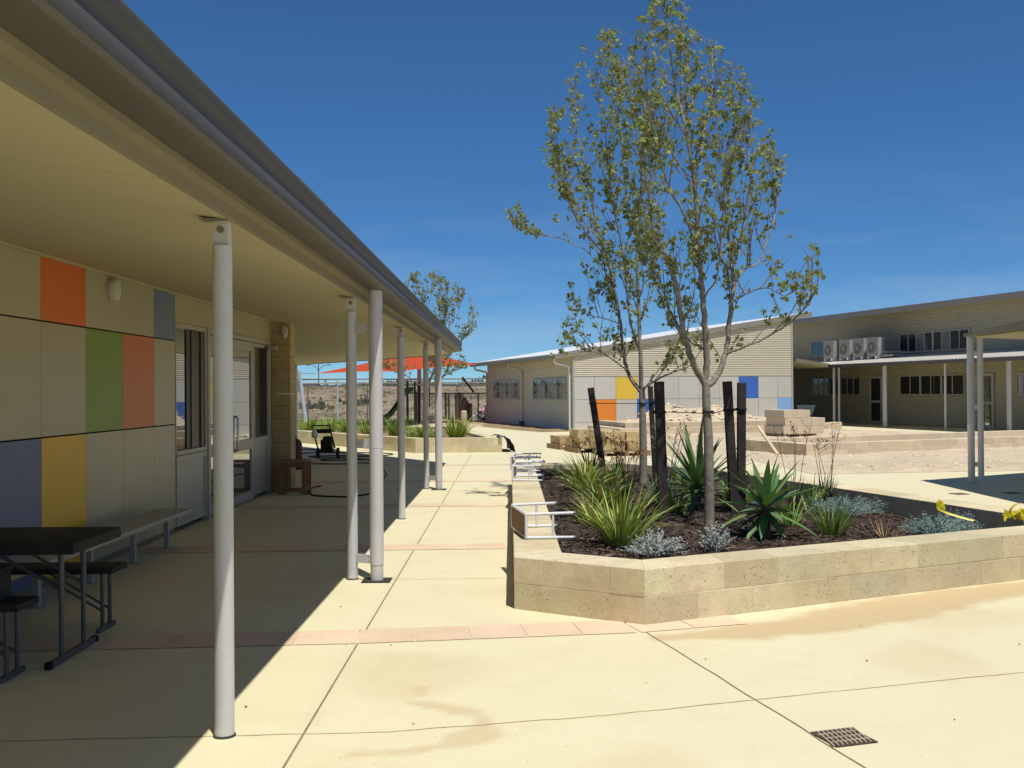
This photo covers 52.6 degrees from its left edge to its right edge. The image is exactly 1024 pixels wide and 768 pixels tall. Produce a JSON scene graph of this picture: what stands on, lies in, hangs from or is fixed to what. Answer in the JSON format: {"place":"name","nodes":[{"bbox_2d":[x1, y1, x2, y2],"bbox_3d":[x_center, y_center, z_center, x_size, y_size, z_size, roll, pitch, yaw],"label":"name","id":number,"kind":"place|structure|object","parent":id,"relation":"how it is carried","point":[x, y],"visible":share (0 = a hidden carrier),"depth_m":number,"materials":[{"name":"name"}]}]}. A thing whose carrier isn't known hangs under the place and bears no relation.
{"place":"outdoors","nodes":[
{"label":"outdoors","id":0,"kind":"place"},
{"bbox_2d":[0,565,12,600],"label":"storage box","id":1,"kind":"object","parent":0,"point":[5,581],"visible":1,"depth_m":5.86,"materials":[{"name":"black plastic"}]},
{"bbox_2d":[295,435,301,469],"bbox_3d":[-4.521,1.426,21.582,0.300,0.705,0.300,0,0,0],"label":"red canister","id":2,"kind":"object","parent":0,"point":[298,442],"visible":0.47,"depth_m":21.48,"materials":[{"name":"plastic"}]},
{"bbox_2d":[294,419,421,429],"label":"lawn","id":3,"kind":"structure","parent":0,"point":[357,423],"depth_m":51.86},
{"bbox_2d":[302,378,485,420],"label":"steel fence","id":4,"kind":"object","parent":3,"relation":"on","point":[337,385],"visible":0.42,"depth_m":56.17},
{"bbox_2d":[383,381,417,423],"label":"slide","id":5,"kind":"object","parent":3,"relation":"on","point":[394,408],"visible":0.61,"depth_m":49.43,"materials":[{"name":"green plastic"}]},
{"bbox_2d":[282,386,485,419],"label":"embankment","id":6,"kind":"structure","parent":0,"point":[391,399],"depth_m":67.65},
{"bbox_2d":[298,385,485,417],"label":"dry grass","id":7,"kind":"structure","parent":6,"relation":"on","point":[361,395],"depth_m":69.67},
{"bbox_2d":[298,379,485,386],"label":"rail fence","id":8,"kind":"object","parent":6,"relation":"on","point":[325,382],"visible":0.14,"depth_m":77.05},
{"bbox_2d":[299,374,485,409],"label":"bank scrub","id":9,"kind":"object","parent":6,"relation":"on","point":[361,401],"visible":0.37,"depth_m":65.64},
{"bbox_2d":[321,380,464,386],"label":"scrub","id":10,"kind":"object","parent":6,"relation":"on","point":[433,384],"visible":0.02,"depth_m":113.52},
{"bbox_2d":[408,419,494,426],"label":"play sand","id":11,"kind":"structure","parent":0,"point":[476,424],"depth_m":49.84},
{"bbox_2d":[458,392,469,420],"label":"curved panel","id":12,"kind":"object","parent":11,"relation":"on","point":[463,404],"visible":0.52,"depth_m":54.76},
{"bbox_2d":[473,403,485,420],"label":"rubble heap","id":13,"kind":"object","parent":11,"relation":"on","point":[482,414],"visible":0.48,"depth_m":55.73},
{"bbox_2d":[421,377,485,399],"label":"rope bridge","id":14,"kind":"structure","parent":0,"point":[468,385],"depth_m":54.57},
{"bbox_2d":[0,421,1023,767],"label":"pavement","id":15,"kind":"structure","parent":0,"point":[90,707],"depth_m":5.98,"materials":[{"name":"beige concrete"}]},
{"bbox_2d":[0,596,38,683],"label":"folding bench","id":16,"kind":"object","parent":15,"relation":"on","point":[15,604],"visible":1,"depth_m":5.81,"materials":[{"name":"black plastic"}]},
{"bbox_2d":[0,527,120,669],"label":"folding table","id":17,"kind":"object","parent":15,"relation":"on","point":[60,542],"visible":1,"depth_m":6.20,"materials":[{"name":"black plastic"}]},
{"bbox_2d":[0,562,126,632],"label":"folding bench","id":18,"kind":"object","parent":15,"relation":"on","point":[41,569],"visible":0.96,"depth_m":6.99,"materials":[{"name":"black plastic"}]},
{"bbox_2d":[0,508,191,608],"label":"bench","id":19,"kind":"object","parent":15,"relation":"on","point":[132,526],"visible":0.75,"depth_m":9.55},
{"bbox_2d":[0,0,461,738],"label":"school building","id":20,"kind":"structure","parent":15,"relation":"on","point":[194,270],"depth_m":8.16,"materials":[{"name":"metal"}]},
{"bbox_2d":[173,322,206,455],"bbox_3d":[-3.902,0.062,12.514,0.082,1.540,1.198,0,0,0],"label":"window","id":21,"kind":"structure","parent":20,"relation":"in","point":[190,424],"depth_m":12.57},
{"bbox_2d":[210,335,234,515],"bbox_3d":[-3.847,0.535,13.700,0.151,2.330,0.980,0,0,0],"label":"door","id":22,"kind":"structure","parent":20,"relation":"in","point":[211,339],"depth_m":13.43,"materials":[{"name":"metal"}]},
{"bbox_2d":[233,339,253,505],"bbox_3d":[-3.849,0.543,14.872,0.151,2.330,1.335,0,0,0],"label":"door","id":23,"kind":"structure","parent":20,"relation":"in","point":[243,390],"depth_m":15.00,"materials":[{"name":"metal"}]},
{"bbox_2d":[278,459,311,494],"bbox_3d":[-3.441,1.470,16.420,0.440,0.530,0.472,0,0,0],"label":"slatted stool","id":24,"kind":"object","parent":15,"relation":"on","point":[285,464],"visible":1,"depth_m":16.20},
{"bbox_2d":[311,416,339,456],"bbox_3d":[-4.507,1.289,25.034,0.645,1.023,0.400,0,0,0],"label":"pressure washer","id":25,"kind":"object","parent":15,"relation":"on","point":[327,443],"visible":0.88,"depth_m":24.91,"materials":[{"name":"black plastic"}]},
{"bbox_2d":[302,449,386,497],"bbox_3d":[-3.322,1.629,20.408,1.811,0.269,9.531,0,0,-14],"label":"garden hose","id":26,"kind":"object","parent":15,"relation":"on","point":[336,464],"visible":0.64,"depth_m":17.48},
{"bbox_2d":[302,452,393,460],"bbox_3d":[-3.851,1.685,23.882,2.238,0.205,1.114,0,0,0],"label":"garden hose","id":27,"kind":"object","parent":15,"relation":"in","point":[341,457],"visible":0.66,"depth_m":24.14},
{"bbox_2d":[0,464,747,651],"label":"paver bands","id":28,"kind":"object","parent":15,"relation":"on","point":[339,636],"visible":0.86,"depth_m":6.88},
{"bbox_2d":[298,429,501,452],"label":"planter wall","id":29,"kind":"structure","parent":15,"relation":"on","point":[479,442],"depth_m":27.10,"materials":[{"name":"stone"}]},
{"bbox_2d":[335,429,471,437],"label":"planter soil","id":30,"kind":"structure","parent":29,"relation":"in","point":[387,434],"depth_m":32.98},
{"bbox_2d":[298,417,320,430],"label":"flax plant","id":31,"kind":"object","parent":30,"relation":"on","point":[308,427],"visible":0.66,"depth_m":33.43,"materials":[{"name":"green plant"}]},
{"bbox_2d":[315,416,340,431],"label":"flax plant","id":32,"kind":"object","parent":30,"relation":"on","point":[330,424],"visible":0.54,"depth_m":32.46,"materials":[{"name":"green plant"}]},
{"bbox_2d":[330,415,359,432],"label":"flax plant","id":33,"kind":"object","parent":30,"relation":"on","point":[342,429],"visible":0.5,"depth_m":31.40,"materials":[{"name":"green plant"}]},
{"bbox_2d":[383,415,417,435],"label":"flax plant","id":34,"kind":"object","parent":30,"relation":"on","point":[393,430],"visible":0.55,"depth_m":28.97,"materials":[{"name":"green plant"}]},
{"bbox_2d":[368,271,478,428],"bbox_3d":[-2.417,-0.888,28.880,3.035,4.926,2.833,0,0,0],"label":"plane tree","id":35,"kind":"object","parent":30,"relation":"on","point":[444,302],"visible":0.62,"depth_m":28.73,"materials":[{"name":"green plant"}]},
{"bbox_2d":[442,410,481,437],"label":"flax plant","id":36,"kind":"object","parent":30,"relation":"on","point":[455,431],"visible":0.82,"depth_m":27.81,"materials":[{"name":"green plant"}]},
{"bbox_2d":[442,420,567,431],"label":"soil strip","id":37,"kind":"object","parent":15,"relation":"on","point":[509,426],"visible":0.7,"depth_m":44.73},
{"bbox_2d":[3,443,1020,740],"bbox_3d":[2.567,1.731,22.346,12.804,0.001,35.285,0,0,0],"label":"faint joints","id":38,"kind":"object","parent":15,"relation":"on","point":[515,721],"visible":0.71,"depth_m":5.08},
{"bbox_2d":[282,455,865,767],"bbox_3d":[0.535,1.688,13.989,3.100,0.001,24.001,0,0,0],"label":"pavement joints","id":39,"kind":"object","parent":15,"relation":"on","point":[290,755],"visible":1,"depth_m":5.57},
{"bbox_2d":[576,439,594,447],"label":"limestone block","id":40,"kind":"structure","parent":15,"relation":"on","point":[588,444],"depth_m":26.52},
{"bbox_2d":[574,429,593,438],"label":"limestone block","id":41,"kind":"structure","parent":40,"relation":"on","point":[580,434],"depth_m":26.63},
{"bbox_2d":[602,441,624,450],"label":"limestone block","id":42,"kind":"structure","parent":15,"relation":"on","point":[607,446],"depth_m":25.15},
{"bbox_2d":[603,431,624,440],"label":"limestone block","id":43,"kind":"structure","parent":42,"relation":"on","point":[616,433],"depth_m":25.15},
{"bbox_2d":[587,417,841,434],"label":"block wall","id":44,"kind":"structure","parent":15,"relation":"on","point":[717,427],"depth_m":36.95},
{"bbox_2d":[512,462,1023,624],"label":"planter wall","id":45,"kind":"structure","parent":15,"relation":"on","point":[549,577],"depth_m":7.70,"materials":[{"name":"stone"}]},
{"bbox_2d":[510,452,540,469],"bbox_3d":[0.222,1.217,16.315,0.425,0.233,0.796,0,0,6],"label":"stool","id":46,"kind":"object","parent":45,"relation":"on","point":[511,459],"visible":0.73,"depth_m":15.97,"materials":[{"name":"white paint"}]},
{"bbox_2d":[512,461,544,481],"bbox_3d":[0.235,1.204,14.357,0.425,0.233,0.796,0,0,4],"label":"stool","id":47,"kind":"object","parent":45,"relation":"on","point":[514,470],"visible":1,"depth_m":14.01,"materials":[{"name":"white paint"}]},
{"bbox_2d":[513,456,543,474],"bbox_3d":[0.238,1.210,15.285,0.425,0.233,0.796,0,0,-2],"label":"stool","id":48,"kind":"object","parent":45,"relation":"on","point":[514,460],"visible":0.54,"depth_m":15.63,"materials":[{"name":"white paint"}]},
{"bbox_2d":[511,501,575,538],"bbox_3d":[0.257,1.167,8.880,0.425,0.233,0.796,0,0,-9],"label":"stool","id":49,"kind":"object","parent":45,"relation":"on","point":[519,521],"visible":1,"depth_m":8.67,"materials":[{"name":"white paint"}]},
{"bbox_2d":[536,467,984,559],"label":"bark mulch","id":50,"kind":"object","parent":45,"relation":"in","point":[585,541],"visible":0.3,"depth_m":10.11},
{"bbox_2d":[544,449,619,491],"bbox_3d":[0.973,1.128,13.645,1.207,0.592,1.148,-1,0,20],"label":"flax plant","id":51,"kind":"object","parent":50,"relation":"on","point":[580,470],"visible":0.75,"depth_m":13.47,"materials":[{"name":"green plant"}]},
{"bbox_2d":[571,429,608,474],"bbox_3d":[1.154,1.040,15.559,0.607,0.750,0.576,0,0,0],"label":"kangaroo paw","id":52,"kind":"object","parent":50,"relation":"on","point":[582,455],"visible":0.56,"depth_m":15.56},
{"bbox_2d":[563,494,618,525],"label":"grass clump","id":53,"kind":"object","parent":50,"relation":"on","point":[584,506],"visible":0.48,"depth_m":10.07,"materials":[{"name":"green plant"}]},
{"bbox_2d":[587,387,606,478],"bbox_3d":[1.271,0.777,15.297,0.299,1.455,0.092,0,0,0],"label":"tree stake","id":54,"kind":"object","parent":50,"relation":"on","point":[596,426],"visible":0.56,"depth_m":15.25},
{"bbox_2d":[504,20,702,483],"bbox_3d":[1.261,-2.109,15.117,2.814,7.166,2.613,0,0,0],"label":"plane tree","id":55,"kind":"object","parent":50,"relation":"on","point":[619,70],"visible":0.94,"depth_m":14.87,"materials":[{"name":"green plant"}]},
{"bbox_2d":[563,467,646,510],"bbox_3d":[0.987,1.151,11.304,1.058,0.493,0.976,-1,0,18],"label":"flax plant","id":56,"kind":"object","parent":50,"relation":"on","point":[606,490],"visible":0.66,"depth_m":11.18,"materials":[{"name":"green plant"}]},
{"bbox_2d":[599,460,632,484],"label":"grass clump","id":57,"kind":"object","parent":50,"relation":"on","point":[614,470],"visible":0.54,"depth_m":14.51,"materials":[{"name":"green plant"}]},
{"bbox_2d":[558,478,681,547],"bbox_3d":[0.929,1.063,8.708,1.165,0.625,1.219,0,0,0],"label":"flax plant","id":58,"kind":"object","parent":50,"relation":"on","point":[621,529],"visible":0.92,"depth_m":8.61,"materials":[{"name":"green plant"}]},
{"bbox_2d":[606,430,634,476],"bbox_3d":[1.712,1.070,15.865,0.608,0.755,0.541,0,0,0],"label":"kangaroo paw","id":59,"kind":"object","parent":50,"relation":"on","point":[622,442],"visible":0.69,"depth_m":15.86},
{"bbox_2d":[598,442,646,495],"bbox_3d":[1.383,1.075,12.895,0.574,0.680,0.507,-1,0,25],"label":"kangaroo paw","id":60,"kind":"object","parent":50,"relation":"on","point":[623,471],"visible":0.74,"depth_m":12.84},
{"bbox_2d":[648,386,656,478],"bbox_3d":[2.140,0.771,15.739,0.141,1.481,0.072,0,0,0],"label":"tree stake","id":61,"kind":"object","parent":50,"relation":"on","point":[652,421],"visible":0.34,"depth_m":15.71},
{"bbox_2d":[616,527,693,557],"bbox_3d":[1.092,1.255,8.171,0.504,0.262,0.479,0,-1,-41],"label":"silver shrub","id":62,"kind":"object","parent":50,"relation":"on","point":[654,547],"visible":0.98,"depth_m":8.15,"materials":[{"name":"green plant"}]},
{"bbox_2d":[633,472,684,502],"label":"grass clump","id":63,"kind":"object","parent":50,"relation":"on","point":[655,488],"visible":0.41,"depth_m":12.32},
{"bbox_2d":[654,381,668,522],"bbox_3d":[1.493,0.717,10.348,0.127,1.487,0.092,0,0,0],"label":"tree stake","id":64,"kind":"object","parent":50,"relation":"on","point":[660,431],"visible":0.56,"depth_m":10.30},
{"bbox_2d":[649,421,690,487],"bbox_3d":[2.107,0.967,14.000,0.601,0.973,0.600,0,-1,-40],"label":"kangaroo paw","id":65,"kind":"object","parent":50,"relation":"on","point":[670,470],"visible":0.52,"depth_m":13.96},
{"bbox_2d":[643,480,703,512],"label":"grass clump","id":66,"kind":"object","parent":50,"relation":"on","point":[671,502],"visible":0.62,"depth_m":11.28,"materials":[{"name":"green plant"}]},
{"bbox_2d":[642,415,752,514],"bbox_3d":[2.133,1.037,11.794,1.444,1.393,1.632,0,0,0],"label":"yucca","id":67,"kind":"object","parent":50,"relation":"on","point":[694,470],"visible":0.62,"depth_m":11.66,"materials":[{"name":"green plant"}]},
{"bbox_2d":[698,520,736,551],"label":"silver shrub","id":68,"kind":"object","parent":50,"relation":"on","point":[713,544],"visible":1,"depth_m":8.59,"materials":[{"name":"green plant"}]},
{"bbox_2d":[618,0,825,527],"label":"plane tree","id":69,"kind":"object","parent":50,"relation":"on","point":[646,124],"visible":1,"depth_m":10.08,"materials":[{"name":"green plant"}]},
{"bbox_2d":[652,408,746,413],"bbox_3d":[2.011,0.281,10.968,0.636,0.039,1.747,-1,0,24],"label":"tree tie","id":70,"kind":"object","parent":69,"relation":"attached to","point":[711,411],"visible":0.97,"depth_m":10.30,"materials":[{"name":"black rubber"}]},
{"bbox_2d":[722,381,739,512],"bbox_3d":[2.401,0.736,11.350,0.166,1.534,0.092,0,0,0],"label":"tree stake","id":71,"kind":"object","parent":50,"relation":"on","point":[730,435],"visible":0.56,"depth_m":11.30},
{"bbox_2d":[714,478,762,509],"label":"grass clump","id":72,"kind":"object","parent":50,"relation":"on","point":[726,494],"visible":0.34,"depth_m":11.91,"materials":[{"name":"green plant"}]},
{"bbox_2d":[737,383,745,512],"bbox_3d":[2.568,0.753,11.600,0.108,1.535,0.088,0,0,0],"label":"tree stake","id":73,"kind":"object","parent":50,"relation":"on","point":[741,422],"visible":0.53,"depth_m":11.56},
{"bbox_2d":[716,453,824,538],"bbox_3d":[2.349,1.104,9.613,0.975,0.939,0.998,0,-1,-43],"label":"yucca","id":74,"kind":"object","parent":50,"relation":"on","point":[767,488],"visible":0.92,"depth_m":9.53,"materials":[{"name":"green plant"}]},
{"bbox_2d":[772,420,819,508],"bbox_3d":[3.280,0.947,11.975,0.529,1.056,0.484,-1,0,20],"label":"kangaroo paw","id":75,"kind":"object","parent":50,"relation":"on","point":[793,482],"visible":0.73,"depth_m":12.01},
{"bbox_2d":[772,492,822,526],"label":"grass clump","id":76,"kind":"object","parent":50,"relation":"on","point":[793,517],"visible":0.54,"depth_m":10.23,"materials":[{"name":"green plant"}]},
{"bbox_2d":[788,470,841,511],"bbox_3d":[3.451,1.238,11.862,0.740,0.479,0.687,0,0,-17],"label":"grass clump","id":77,"kind":"object","parent":50,"relation":"on","point":[811,496],"visible":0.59,"depth_m":11.88,"materials":[{"name":"green plant"}]},
{"bbox_2d":[809,423,844,503],"bbox_3d":[3.737,0.969,12.171,0.551,1.019,0.551,0,0,-20],"label":"kangaroo paw","id":78,"kind":"object","parent":50,"relation":"on","point":[830,487],"visible":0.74,"depth_m":12.19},
{"bbox_2d":[801,500,860,535],"bbox_3d":[3.018,1.248,9.754,0.607,0.387,0.521,-1,0,23],"label":"grass clump","id":79,"kind":"object","parent":50,"relation":"on","point":[837,521],"visible":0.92,"depth_m":9.70,"materials":[{"name":"green plant"}]},
{"bbox_2d":[806,493,888,515],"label":"silver shrub","id":80,"kind":"object","parent":50,"relation":"on","point":[863,509],"visible":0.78,"depth_m":11.25,"materials":[{"name":"blue plant"}]},
{"bbox_2d":[860,518,912,537],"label":"dry plant","id":81,"kind":"object","parent":50,"relation":"on","point":[886,532],"visible":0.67,"depth_m":9.80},
{"bbox_2d":[897,510,969,534],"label":"silver shrub","id":82,"kind":"object","parent":50,"relation":"on","point":[927,528],"visible":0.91,"depth_m":9.90,"materials":[{"name":"blue plant"}]},
{"bbox_2d":[936,499,973,520],"bbox_3d":[4.111,1.169,9.599,0.336,0.196,0.032,-1,0,15],"label":"yellow ribbon","id":83,"kind":"object","parent":82,"relation":"attached to","point":[940,505],"visible":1,"depth_m":9.63,"materials":[{"name":"plastic"}]},
{"bbox_2d":[923,508,983,531],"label":"silver shrub","id":84,"kind":"object","parent":50,"relation":"on","point":[967,526],"visible":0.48,"depth_m":10.16,"materials":[{"name":"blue plant"}]},
{"bbox_2d":[1002,503,1023,521],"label":"tape bundle","id":85,"kind":"object","parent":45,"relation":"on","point":[1017,514],"visible":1,"depth_m":9.48,"materials":[{"name":"yellow plastic"}]},
{"bbox_2d":[617,403,1023,469],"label":"rubble stones","id":86,"kind":"object","parent":15,"relation":"on","point":[694,410],"visible":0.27,"depth_m":25.40,"materials":[{"name":"stone"}]},
{"bbox_2d":[810,727,877,746],"bbox_3d":[1.519,1.615,4.744,0.239,0.008,0.210,0,0,-17],"label":"drain cover","id":87,"kind":"object","parent":15,"relation":"on","point":[844,737],"visible":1,"depth_m":4.73,"materials":[{"name":"metal"}]},
{"bbox_2d":[793,291,1023,430],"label":"classroom building","id":88,"kind":"structure","parent":15,"relation":"on","point":[925,384],"depth_m":43.86,"materials":[{"name":"metal"}]},
{"bbox_2d":[811,339,836,357],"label":"window","id":89,"kind":"structure","parent":88,"relation":"in","point":[817,347],"depth_m":51.37,"materials":[{"name":"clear glass"}]},
{"bbox_2d":[824,341,838,360],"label":"air conditioner","id":90,"kind":"object","parent":88,"relation":"on","point":[831,350],"visible":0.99,"depth_m":48.12,"materials":[{"name":"white paint"}]},
{"bbox_2d":[812,377,860,394],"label":"window","id":91,"kind":"structure","parent":88,"relation":"in","point":[848,385],"depth_m":49.83,"materials":[{"name":"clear glass"}]},
{"bbox_2d":[839,340,852,359],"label":"air conditioner","id":92,"kind":"object","parent":88,"relation":"on","point":[845,349],"visible":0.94,"depth_m":47.03,"materials":[{"name":"white paint"}]},
{"bbox_2d":[853,338,866,359],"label":"air conditioner","id":93,"kind":"object","parent":88,"relation":"on","point":[859,349],"visible":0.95,"depth_m":46.04,"materials":[{"name":"white paint"}]},
{"bbox_2d":[867,337,883,358],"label":"air conditioner","id":94,"kind":"object","parent":88,"relation":"on","point":[875,347],"visible":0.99,"depth_m":44.97,"materials":[{"name":"white paint"}]},
{"bbox_2d":[869,376,882,423],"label":"door","id":95,"kind":"structure","parent":88,"relation":"in","point":[875,382],"depth_m":46.97,"materials":[{"name":"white glass"}]},
{"bbox_2d":[882,350,916,356],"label":"pipe duct","id":96,"kind":"object","parent":88,"relation":"attached to","point":[890,355],"visible":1,"depth_m":44.33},
{"bbox_2d":[899,374,964,394],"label":"window","id":97,"kind":"structure","parent":88,"relation":"in","point":[908,384],"depth_m":43.40,"materials":[{"name":"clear glass"}]},
{"bbox_2d":[899,328,969,351],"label":"window","id":98,"kind":"structure","parent":88,"relation":"in","point":[942,340],"depth_m":43.20,"materials":[{"name":"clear glass"}]},
{"bbox_2d":[974,373,994,428],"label":"door","id":99,"kind":"structure","parent":88,"relation":"in","point":[988,378],"depth_m":40.27,"materials":[{"name":"metal"}]},
{"bbox_2d":[1016,372,1023,395],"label":"window","id":100,"kind":"structure","parent":88,"relation":"in","point":[1019,376],"depth_m":38.68,"materials":[{"name":"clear glass"}]},
{"bbox_2d":[963,320,1023,484],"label":"covered walkway","id":101,"kind":"structure","parent":15,"relation":"on","point":[1014,330],"depth_m":17.13,"materials":[{"name":"paint"}]},
{"bbox_2d":[123,0,1023,384],"label":"sky","id":102,"kind":"structure","parent":0,"point":[898,125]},
{"bbox_2d":[624,431,638,440],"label":"limestone block","id":103,"kind":"structure","parent":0,"point":[631,435],"depth_m":25.24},
{"bbox_2d":[470,312,811,430],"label":"classroom building","id":104,"kind":"structure","parent":0,"point":[542,389],"depth_m":43.37,"materials":[{"name":"beige metal"}]},
{"bbox_2d":[493,380,518,398],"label":"window","id":105,"kind":"structure","parent":104,"relation":"in","point":[501,389],"depth_m":50.26,"materials":[{"name":"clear glass"}]},
{"bbox_2d":[533,378,565,399],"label":"window","id":106,"kind":"structure","parent":104,"relation":"in","point":[552,388],"depth_m":43.91,"materials":[{"name":"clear glass"}]},
{"bbox_2d":[774,426,796,433],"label":"concrete block","id":107,"kind":"structure","parent":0,"point":[781,429],"depth_m":33.75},
{"bbox_2d":[776,418,797,425],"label":"concrete block","id":108,"kind":"structure","parent":107,"relation":"on","point":[783,421],"depth_m":33.76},
{"bbox_2d":[774,410,796,417],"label":"concrete block","id":109,"kind":"structure","parent":108,"relation":"on","point":[785,413],"depth_m":33.76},
{"bbox_2d":[623,404,1023,473],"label":"sand yard","id":110,"kind":"structure","parent":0,"point":[867,460],"depth_m":23.29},
{"bbox_2d":[756,425,778,454],"bbox_3d":[6.078,1.330,24.628,0.090,0.672,0.664,0,0,-31],"label":"timber plank","id":111,"kind":"object","parent":110,"relation":"on","point":[766,438],"visible":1,"depth_m":24.61,"materials":[{"name":"brown wood"}]},
{"bbox_2d":[746,430,1023,454],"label":"block wall","id":112,"kind":"structure","parent":110,"relation":"on","point":[856,444],"depth_m":25.96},
{"label":"ground","id":113,"kind":"structure","parent":0,"visible":0},
{"bbox_2d":[297,356,475,422],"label":"shade sail","id":114,"kind":"object","parent":113,"relation":"on","point":[418,361],"visible":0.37,"depth_m":52.09,"materials":[{"name":"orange fabric"}]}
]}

